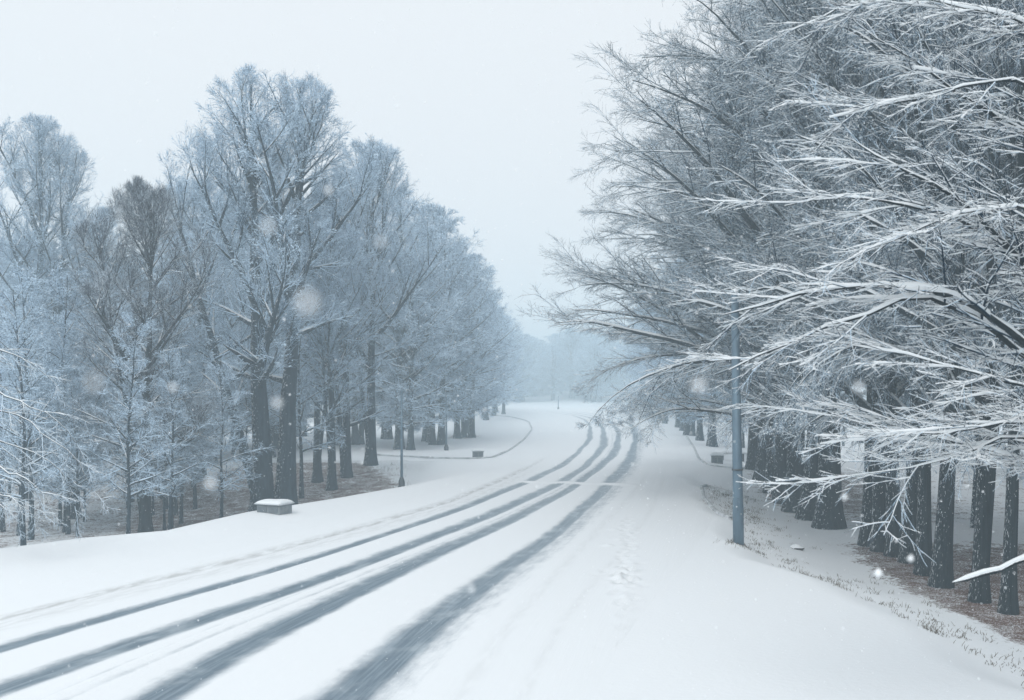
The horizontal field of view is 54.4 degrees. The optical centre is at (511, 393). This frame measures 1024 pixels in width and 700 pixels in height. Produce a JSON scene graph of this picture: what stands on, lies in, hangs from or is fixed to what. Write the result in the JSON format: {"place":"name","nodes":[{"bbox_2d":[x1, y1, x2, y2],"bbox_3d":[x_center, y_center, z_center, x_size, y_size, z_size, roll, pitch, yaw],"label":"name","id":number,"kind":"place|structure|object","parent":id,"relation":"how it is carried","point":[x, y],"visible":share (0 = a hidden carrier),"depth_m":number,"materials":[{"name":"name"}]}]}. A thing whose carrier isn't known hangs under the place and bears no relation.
{"place":"outdoors","nodes":[
{"label":"outdoors","id":0,"kind":"place"},
{"bbox_2d":[0,407,722,699],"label":"road","id":1,"kind":"structure","parent":0,"point":[54,636],"depth_m":19.75,"materials":[{"name":"snow"}]},
{"bbox_2d":[0,0,1014,382],"label":"sky","id":2,"kind":"structure","parent":0,"point":[492,136],"materials":[{"name":"white"}]},
{"bbox_2d":[0,383,1023,699],"bbox_3d":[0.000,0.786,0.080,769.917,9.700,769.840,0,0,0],"label":"ground","id":3,"kind":"structure","parent":0,"point":[796,639],"depth_m":22.50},
{"bbox_2d":[0,294,59,531],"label":"sapling","id":4,"kind":"object","parent":3,"relation":"on","point":[2,528],"visible":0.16,"depth_m":39.90,"materials":[{"name":"grey plant"}]},
{"bbox_2d":[3,277,58,500],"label":"sapling","id":5,"kind":"object","parent":3,"relation":"on","point":[26,496],"visible":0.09,"depth_m":47.74,"materials":[{"name":"grey plant"}]},
{"bbox_2d":[0,306,78,535],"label":"sapling","id":6,"kind":"object","parent":3,"relation":"on","point":[17,527],"visible":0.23,"depth_m":38.73,"materials":[{"name":"grey plant"}]},
{"bbox_2d":[0,257,91,539],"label":"sapling","id":7,"kind":"object","parent":3,"relation":"on","point":[17,273],"visible":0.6,"depth_m":37.25,"materials":[{"name":"grey plant"}]},
{"bbox_2d":[0,275,96,545],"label":"sapling","id":8,"kind":"object","parent":3,"relation":"on","point":[25,443],"visible":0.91,"depth_m":32.05,"materials":[{"name":"grey plant"}]},
{"bbox_2d":[0,112,116,467],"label":"bare tree","id":9,"kind":"object","parent":3,"relation":"on","point":[38,200],"visible":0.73,"depth_m":55.73,"materials":[{"name":"white plant"}]},
{"bbox_2d":[0,346,120,544],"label":"shrub","id":10,"kind":"object","parent":3,"relation":"on","point":[13,413],"visible":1,"depth_m":24.63,"materials":[{"name":"white plant"}]},
{"bbox_2d":[25,331,101,525],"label":"sapling","id":11,"kind":"object","parent":3,"relation":"on","point":[59,511],"visible":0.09,"depth_m":41.86,"materials":[{"name":"grey plant"}]},
{"bbox_2d":[18,334,110,532],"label":"sapling","id":12,"kind":"object","parent":3,"relation":"on","point":[81,479],"visible":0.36,"depth_m":39.48,"materials":[{"name":"grey plant"}]},
{"bbox_2d":[25,342,105,534],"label":"sapling","id":13,"kind":"object","parent":3,"relation":"on","point":[64,361],"visible":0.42,"depth_m":38.41,"materials":[{"name":"grey plant"}]},
{"bbox_2d":[7,257,125,524],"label":"sapling","id":14,"kind":"object","parent":3,"relation":"on","point":[64,329],"visible":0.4,"depth_m":39.84,"materials":[{"name":"grey plant"}]},
{"bbox_2d":[13,309,126,518],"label":"bare tree","id":15,"kind":"object","parent":3,"relation":"on","point":[72,510],"visible":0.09,"depth_m":43.68,"materials":[{"name":"grey plant"}]},
{"bbox_2d":[35,356,108,485],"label":"sapling","id":16,"kind":"object","parent":3,"relation":"on","point":[72,421],"visible":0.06,"depth_m":41.98,"materials":[{"name":"grey plant"}]},
{"bbox_2d":[44,374,116,536],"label":"sapling","id":17,"kind":"object","parent":3,"relation":"on","point":[72,441],"visible":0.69,"depth_m":37.51,"materials":[{"name":"grey plant"}]},
{"bbox_2d":[57,361,126,521],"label":"sapling","id":18,"kind":"object","parent":3,"relation":"on","point":[97,459],"visible":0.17,"depth_m":42.96,"materials":[{"name":"grey plant"}]},
{"bbox_2d":[49,205,137,442],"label":"bare tree","id":19,"kind":"object","parent":3,"relation":"on","point":[115,242],"visible":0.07,"depth_m":61.92,"materials":[{"name":"grey plant"}]},
{"bbox_2d":[68,310,180,533],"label":"sapling","id":20,"kind":"object","parent":3,"relation":"on","point":[132,370],"visible":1,"depth_m":33.36,"materials":[{"name":"grey plant"}]},
{"bbox_2d":[89,379,163,507],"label":"sapling","id":21,"kind":"object","parent":3,"relation":"on","point":[132,415],"visible":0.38,"depth_m":37.07,"materials":[{"name":"grey plant"}]},
{"bbox_2d":[99,277,159,501],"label":"sapling","id":22,"kind":"object","parent":3,"relation":"on","point":[132,500],"visible":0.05,"depth_m":47.09,"materials":[{"name":"grey plant"}]},
{"bbox_2d":[90,291,175,507],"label":"sapling","id":23,"kind":"object","parent":3,"relation":"on","point":[116,386],"visible":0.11,"depth_m":45.87,"materials":[{"name":"grey plant"}]},
{"bbox_2d":[58,175,227,532],"bbox_3d":[-13.754,-1.383,37.463,6.036,13.915,6.662,0,0,-17],"label":"bare tree","id":24,"kind":"object","parent":3,"relation":"on","point":[138,189],"visible":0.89,"depth_m":37.11,"materials":[{"name":"grey plant"}]},
{"bbox_2d":[133,373,193,530],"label":"sapling","id":25,"kind":"object","parent":3,"relation":"on","point":[164,513],"visible":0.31,"depth_m":37.73,"materials":[{"name":"grey plant"}]},
{"bbox_2d":[114,343,220,529],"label":"sapling","id":26,"kind":"object","parent":3,"relation":"on","point":[169,453],"visible":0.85,"depth_m":35.55,"materials":[{"name":"grey plant"}]},
{"bbox_2d":[129,279,213,498],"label":"sapling","id":27,"kind":"object","parent":3,"relation":"on","point":[160,284],"visible":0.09,"depth_m":47.82,"materials":[{"name":"grey plant"}]},
{"bbox_2d":[113,279,234,527],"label":"sapling","id":28,"kind":"object","parent":3,"relation":"on","point":[187,361],"visible":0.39,"depth_m":38.90,"materials":[{"name":"grey plant"}]},
{"bbox_2d":[137,317,229,515],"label":"sapling","id":29,"kind":"object","parent":3,"relation":"on","point":[175,507],"visible":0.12,"depth_m":44.04,"materials":[{"name":"grey plant"}]},
{"bbox_2d":[150,326,234,523],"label":"sapling","id":30,"kind":"object","parent":3,"relation":"on","point":[181,520],"visible":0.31,"depth_m":40.25,"materials":[{"name":"grey plant"}]},
{"bbox_2d":[158,312,229,508],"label":"sapling","id":31,"kind":"object","parent":3,"relation":"on","point":[195,505],"visible":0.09,"depth_m":45.39,"materials":[{"name":"grey plant"}]},
{"bbox_2d":[143,176,263,481],"bbox_3d":[-16.002,-3.278,52.037,6.845,16.359,8.285,0,0,-16],"label":"bare tree","id":32,"kind":"object","parent":3,"relation":"on","point":[204,209],"visible":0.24,"depth_m":51.39,"materials":[{"name":"grey plant"}]},
{"bbox_2d":[181,324,229,486],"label":"sapling","id":33,"kind":"object","parent":3,"relation":"on","point":[200,338],"visible":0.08,"depth_m":50.44,"materials":[{"name":"grey plant"}]},
{"bbox_2d":[175,359,274,517],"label":"sapling","id":34,"kind":"object","parent":3,"relation":"on","point":[225,447],"visible":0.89,"depth_m":37.89,"materials":[{"name":"grey plant"}]},
{"bbox_2d":[177,196,280,449],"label":"bare tree","id":35,"kind":"object","parent":3,"relation":"on","point":[232,273],"visible":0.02,"depth_m":70.43,"materials":[{"name":"grey plant"}]},
{"bbox_2d":[223,301,279,459],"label":"sapling","id":36,"kind":"object","parent":3,"relation":"on","point":[250,424],"visible":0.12,"depth_m":59.89,"materials":[{"name":"grey plant"}]},
{"bbox_2d":[229,335,275,440],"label":"sapling","id":37,"kind":"object","parent":3,"relation":"on","point":[246,430],"visible":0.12,"depth_m":60.37,"materials":[{"name":"grey plant"}]},
{"bbox_2d":[224,303,281,433],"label":"sapling","id":38,"kind":"object","parent":3,"relation":"on","point":[248,419],"visible":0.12,"depth_m":59.45,"materials":[{"name":"grey plant"}]},
{"bbox_2d":[212,211,305,449],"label":"bare tree","id":39,"kind":"object","parent":3,"relation":"on","point":[248,248],"visible":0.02,"depth_m":69.16,"materials":[{"name":"grey plant"}]},
{"bbox_2d":[142,63,389,511],"bbox_3d":[-10.409,-4.182,43.243,9.422,19.584,9.782,0,0,29],"label":"bare tree","id":40,"kind":"object","parent":3,"relation":"on","point":[292,281],"visible":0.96,"depth_m":42.07,"materials":[{"name":"grey plant"}]},
{"bbox_2d":[210,194,327,448],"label":"bare tree","id":41,"kind":"object","parent":3,"relation":"on","point":[276,438],"visible":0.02,"depth_m":72.86,"materials":[{"name":"grey plant"}]},
{"bbox_2d":[254,499,294,514],"bbox_3d":[-7.849,3.992,32.900,1.060,1.043,0.840,0,0,24],"label":"grit box","id":42,"kind":"object","parent":3,"relation":"on","point":[277,506],"visible":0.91,"depth_m":32.59,"materials":[{"name":"concrete"}]},
{"bbox_2d":[226,259,326,431],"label":"bare tree","id":43,"kind":"object","parent":3,"relation":"on","point":[302,420],"visible":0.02,"depth_m":67.97,"materials":[{"name":"grey plant"}]},
{"bbox_2d":[249,300,306,457],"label":"sapling","id":44,"kind":"object","parent":3,"relation":"on","point":[273,435],"visible":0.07,"depth_m":62.45,"materials":[{"name":"grey plant"}]},
{"bbox_2d":[248,278,359,498],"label":"sapling","id":45,"kind":"object","parent":3,"relation":"on","point":[301,433],"visible":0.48,"depth_m":46.81,"materials":[{"name":"grey plant"}]},
{"bbox_2d":[270,218,381,490],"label":"bare tree","id":46,"kind":"object","parent":3,"relation":"on","point":[334,369],"visible":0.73,"depth_m":48.59,"materials":[{"name":"grey plant"}]},
{"bbox_2d":[274,203,382,482],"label":"bare tree","id":47,"kind":"object","parent":3,"relation":"on","point":[317,475],"visible":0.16,"depth_m":50.81,"materials":[{"name":"grey plant"}]},
{"bbox_2d":[300,165,401,477],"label":"bare tree","id":48,"kind":"object","parent":3,"relation":"on","point":[344,428],"visible":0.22,"depth_m":51.90,"materials":[{"name":"grey plant"}]},
{"bbox_2d":[320,228,397,444],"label":"bare tree","id":49,"kind":"object","parent":3,"relation":"on","point":[357,436],"visible":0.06,"depth_m":77.89,"materials":[{"name":"grey plant"}]},
{"bbox_2d":[309,136,449,465],"bbox_3d":[-7.973,-4.969,56.302,9.036,18.892,7.466,0,0,-11],"label":"bare tree","id":50,"kind":"object","parent":3,"relation":"on","point":[370,458],"visible":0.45,"depth_m":55.85,"materials":[{"name":"grey plant"}]},
{"bbox_2d":[357,231,409,438],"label":"bare tree","id":51,"kind":"object","parent":3,"relation":"on","point":[385,434],"depth_m":87.44,"materials":[{"name":"grey plant"}]},
{"bbox_2d":[358,277,443,432],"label":"bare tree","id":52,"kind":"object","parent":3,"relation":"on","point":[416,426],"visible":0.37,"depth_m":70.97,"materials":[{"name":"grey plant"}]},
{"bbox_2d":[398,390,404,486],"bbox_3d":[-4.677,2.091,42.200,0.276,4.510,0.276,0,0,0],"label":"lamp post","id":53,"kind":"object","parent":3,"relation":"on","point":[401,482],"visible":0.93,"depth_m":42.16,"materials":[{"name":"metal"}]},
{"bbox_2d":[360,274,445,443],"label":"bare tree","id":54,"kind":"object","parent":3,"relation":"on","point":[408,370],"visible":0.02,"depth_m":78.60,"materials":[{"name":"grey plant"}]},
{"bbox_2d":[340,185,470,449],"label":"bare tree","id":55,"kind":"object","parent":3,"relation":"on","point":[387,391],"visible":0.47,"depth_m":70.44,"materials":[{"name":"grey plant"}]},
{"bbox_2d":[363,248,471,449],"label":"bare tree","id":56,"kind":"object","parent":3,"relation":"on","point":[410,442],"visible":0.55,"depth_m":69.95,"materials":[{"name":"grey plant"}]},
{"bbox_2d":[393,270,476,440],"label":"bare tree","id":57,"kind":"object","parent":3,"relation":"on","point":[424,434],"visible":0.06,"depth_m":83.77,"materials":[{"name":"grey plant"}]},
{"bbox_2d":[383,202,500,442],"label":"bare tree","id":58,"kind":"object","parent":3,"relation":"on","point":[440,210],"visible":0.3,"depth_m":81.39,"materials":[{"name":"grey plant"}]},
{"bbox_2d":[385,222,502,444],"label":"bare tree","id":59,"kind":"object","parent":3,"relation":"on","point":[440,435],"visible":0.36,"depth_m":77.82,"materials":[{"name":"grey plant"}]},
{"bbox_2d":[377,414,531,458],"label":"kerb","id":60,"kind":"structure","parent":3,"relation":"on","point":[515,445],"depth_m":63.01,"materials":[{"name":"stone"}]},
{"bbox_2d":[422,252,521,437],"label":"bare tree","id":61,"kind":"object","parent":3,"relation":"on","point":[471,432],"visible":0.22,"depth_m":89.86,"materials":[{"name":"grey plant"}]},
{"bbox_2d":[436,244,507,438],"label":"bare tree","id":62,"kind":"object","parent":3,"relation":"on","point":[457,433],"visible":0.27,"depth_m":87.22,"materials":[{"name":"grey plant"}]},
{"bbox_2d":[438,253,508,433],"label":"bare tree","id":63,"kind":"object","parent":3,"relation":"on","point":[495,384],"visible":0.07,"depth_m":97.35,"materials":[{"name":"grey plant"}]},
{"bbox_2d":[452,289,511,428],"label":"bare tree","id":64,"kind":"object","parent":3,"relation":"on","point":[485,380],"visible":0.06,"depth_m":106.11,"materials":[{"name":"grey plant"}]},
{"bbox_2d":[476,309,524,415],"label":"bare tree","id":65,"kind":"object","parent":3,"relation":"on","point":[521,346],"visible":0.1,"depth_m":148.49,"materials":[{"name":"grey plant"}]},
{"bbox_2d":[476,288,525,419],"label":"bare tree","id":66,"kind":"object","parent":3,"relation":"on","point":[504,401],"visible":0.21,"depth_m":131.72,"materials":[{"name":"grey plant"}]},
{"bbox_2d":[493,315,531,413],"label":"bare tree","id":67,"kind":"object","parent":3,"relation":"on","point":[512,394],"visible":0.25,"depth_m":157.25,"materials":[{"name":"grey plant"}]},
{"bbox_2d":[507,340,541,401],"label":"bare tree","id":68,"kind":"object","parent":3,"relation":"on","point":[517,396],"visible":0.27,"depth_m":261.70,"materials":[{"name":"grey plant"}]},
{"bbox_2d":[511,333,547,401],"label":"bare tree","id":69,"kind":"object","parent":3,"relation":"on","point":[530,356],"visible":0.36,"depth_m":261.71,"materials":[{"name":"grey plant"}]},
{"bbox_2d":[509,333,551,401],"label":"bare tree","id":70,"kind":"object","parent":3,"relation":"on","point":[536,358],"visible":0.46,"depth_m":263.01,"materials":[{"name":"grey plant"}]},
{"bbox_2d":[524,338,554,395],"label":"bare tree","id":71,"kind":"object","parent":3,"relation":"on","point":[541,342],"visible":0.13,"depth_m":290.54,"materials":[{"name":"grey plant"}]},
{"bbox_2d":[533,345,575,399],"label":"bare tree","id":72,"kind":"object","parent":3,"relation":"on","point":[554,377],"visible":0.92,"depth_m":271.14,"materials":[{"name":"grey plant"}]},
{"bbox_2d":[547,333,588,397],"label":"bare tree","id":73,"kind":"object","parent":3,"relation":"on","point":[569,389],"visible":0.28,"depth_m":281.41,"materials":[{"name":"grey plant"}]},
{"bbox_2d":[545,328,597,397],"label":"bare tree","id":74,"kind":"object","parent":3,"relation":"on","point":[572,335],"visible":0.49,"depth_m":279.29,"materials":[{"name":"grey plant"}]},
{"bbox_2d":[567,347,608,400],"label":"bare tree","id":75,"kind":"object","parent":3,"relation":"on","point":[586,375],"visible":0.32,"depth_m":269.97,"materials":[{"name":"grey plant"}]},
{"bbox_2d":[563,334,613,398],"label":"bare tree","id":76,"kind":"object","parent":3,"relation":"on","point":[593,337],"visible":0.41,"depth_m":272.88,"materials":[{"name":"grey plant"}]},
{"bbox_2d":[571,341,619,401],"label":"bare tree","id":77,"kind":"object","parent":3,"relation":"on","point":[591,348],"visible":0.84,"depth_m":263.59,"materials":[{"name":"grey plant"}]},
{"bbox_2d":[582,347,622,401],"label":"bare tree","id":78,"kind":"object","parent":3,"relation":"on","point":[600,383],"visible":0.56,"depth_m":266.63,"materials":[{"name":"grey plant"}]},
{"bbox_2d":[609,347,638,401],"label":"bare tree","id":79,"kind":"object","parent":3,"relation":"on","point":[625,381],"visible":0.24,"depth_m":266.80,"materials":[{"name":"grey plant"}]},
{"bbox_2d":[622,301,661,417],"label":"bare tree","id":80,"kind":"object","parent":3,"relation":"on","point":[631,371],"visible":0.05,"depth_m":141.71,"materials":[{"name":"grey plant"}]},
{"bbox_2d":[272,462,1023,685],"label":"dead grass","id":81,"kind":"structure","parent":3,"relation":"on","point":[839,583],"depth_m":25.61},
{"bbox_2d":[628,314,668,420],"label":"bare tree","id":82,"kind":"object","parent":3,"relation":"on","point":[639,327],"visible":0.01,"depth_m":132.80,"materials":[{"name":"grey plant"}]},
{"bbox_2d":[631,308,670,423],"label":"bare tree","id":83,"kind":"object","parent":3,"relation":"on","point":[642,374],"visible":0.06,"depth_m":122.77,"materials":[{"name":"grey plant"}]},
{"bbox_2d":[640,265,716,435],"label":"bare tree","id":84,"kind":"object","parent":3,"relation":"on","point":[688,429],"visible":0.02,"depth_m":94.26,"materials":[{"name":"grey plant"}]},
{"bbox_2d":[613,144,759,469],"bbox_3d":[11.839,-5.169,55.501,12.090,19.341,16.216,0,0,2],"label":"bare tree","id":85,"kind":"object","parent":3,"relation":"on","point":[751,454],"visible":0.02,"depth_m":54.73,"materials":[{"name":"grey plant"}]},
{"bbox_2d":[648,257,731,440],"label":"bare tree","id":86,"kind":"object","parent":3,"relation":"on","point":[699,432],"visible":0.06,"depth_m":84.78,"materials":[{"name":"grey plant"}]},
{"bbox_2d":[649,221,746,446],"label":"bare tree","id":87,"kind":"object","parent":3,"relation":"on","point":[711,442],"visible":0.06,"depth_m":75.44,"materials":[{"name":"grey plant"}]},
{"bbox_2d":[572,73,849,493],"bbox_3d":[10.557,-5.219,46.310,12.714,20.369,17.198,0,0,-15],"label":"bare tree","id":88,"kind":"object","parent":3,"relation":"on","point":[769,464],"visible":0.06,"depth_m":47.15,"materials":[{"name":"grey plant"}]},
{"bbox_2d":[539,53,898,503],"bbox_3d":[9.191,-5.149,42.834,16.436,20.534,14.800,0,0,-24],"label":"bare tree","id":89,"kind":"object","parent":3,"relation":"on","point":[780,458],"visible":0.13,"depth_m":42.63,"materials":[{"name":"grey plant"}]},
{"bbox_2d":[588,118,856,481],"bbox_3d":[11.785,-5.052,51.160,14.450,19.607,17.634,0,0,-25],"label":"bare tree","id":90,"kind":"object","parent":3,"relation":"on","point":[760,466],"visible":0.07,"depth_m":50.35,"materials":[{"name":"grey plant"}]},
{"bbox_2d":[699,484,747,518],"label":"kerb","id":91,"kind":"structure","parent":3,"relation":"on","point":[712,507],"depth_m":39.06,"materials":[{"name":"stone"}]},
{"bbox_2d":[731,289,743,545],"bbox_3d":[6.027,0.794,26.698,0.300,7.220,0.305,-1,0,0],"label":"lamp post","id":92,"kind":"object","parent":3,"relation":"on","point":[738,522],"visible":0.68,"depth_m":26.59,"materials":[{"name":"metal"}]},
{"bbox_2d":[577,0,910,520],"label":"bare tree","id":93,"kind":"object","parent":3,"relation":"on","point":[806,513],"visible":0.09,"depth_m":36.83,"materials":[{"name":"grey plant"}]},
{"bbox_2d":[517,0,1006,512],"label":"bare tree","id":94,"kind":"object","parent":3,"relation":"on","point":[795,464],"visible":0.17,"depth_m":39.58,"materials":[{"name":"grey plant"}]},
{"bbox_2d":[570,0,991,529],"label":"bare tree","id":95,"kind":"object","parent":3,"relation":"on","point":[829,514],"visible":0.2,"depth_m":34.79,"materials":[{"name":"grey plant"}]},
{"bbox_2d":[636,0,983,546],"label":"bare tree","id":96,"kind":"object","parent":3,"relation":"on","point":[864,531],"visible":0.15,"depth_m":31.45,"materials":[{"name":"grey plant"}]},
{"bbox_2d":[685,0,951,557],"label":"bare tree","id":97,"kind":"object","parent":3,"relation":"on","point":[894,527],"visible":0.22,"depth_m":28.76,"materials":[{"name":"grey plant"}]},
{"bbox_2d":[666,0,1023,582],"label":"bare tree","id":98,"kind":"object","parent":3,"relation":"on","point":[970,307],"visible":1,"depth_m":11.09,"materials":[{"name":"white plant"}]},
{"bbox_2d":[679,0,1011,551],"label":"bare tree","id":99,"kind":"object","parent":3,"relation":"on","point":[878,511],"visible":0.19,"depth_m":28.19,"materials":[{"name":"grey plant"}]},
{"bbox_2d":[723,0,1013,563],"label":"bare tree","id":100,"kind":"object","parent":3,"relation":"on","point":[904,553],"visible":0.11,"depth_m":27.79,"materials":[{"name":"grey plant"}]},
{"bbox_2d":[722,0,1021,576],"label":"bare tree","id":101,"kind":"object","parent":3,"relation":"on","point":[924,528],"visible":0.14,"depth_m":26.13,"materials":[{"name":"grey plant"}]},
{"bbox_2d":[746,0,1016,588],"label":"bare tree","id":102,"kind":"object","parent":3,"relation":"on","point":[941,577],"visible":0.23,"depth_m":24.44,"materials":[{"name":"grey plant"}]},
{"bbox_2d":[760,0,1023,603],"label":"bare tree","id":103,"kind":"object","parent":3,"relation":"on","point":[979,591],"visible":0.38,"depth_m":22.51,"materials":[{"name":"grey plant"}]},
{"bbox_2d":[810,0,1023,614],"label":"bare tree","id":104,"kind":"object","parent":3,"relation":"on","point":[1008,602],"visible":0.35,"depth_m":21.47,"materials":[{"name":"grey plant"}]},
{"bbox_2d":[930,255,1023,527],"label":"bare tree","id":105,"kind":"object","parent":3,"relation":"on","point":[972,519],"visible":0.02,"depth_m":35.32,"materials":[{"name":"grey plant"}]},
{"bbox_2d":[0,0,1023,696],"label":"falling snow","id":106,"kind":"structure","parent":0,"point":[306,302],"depth_m":7.18,"materials":[{"name":"snow"}]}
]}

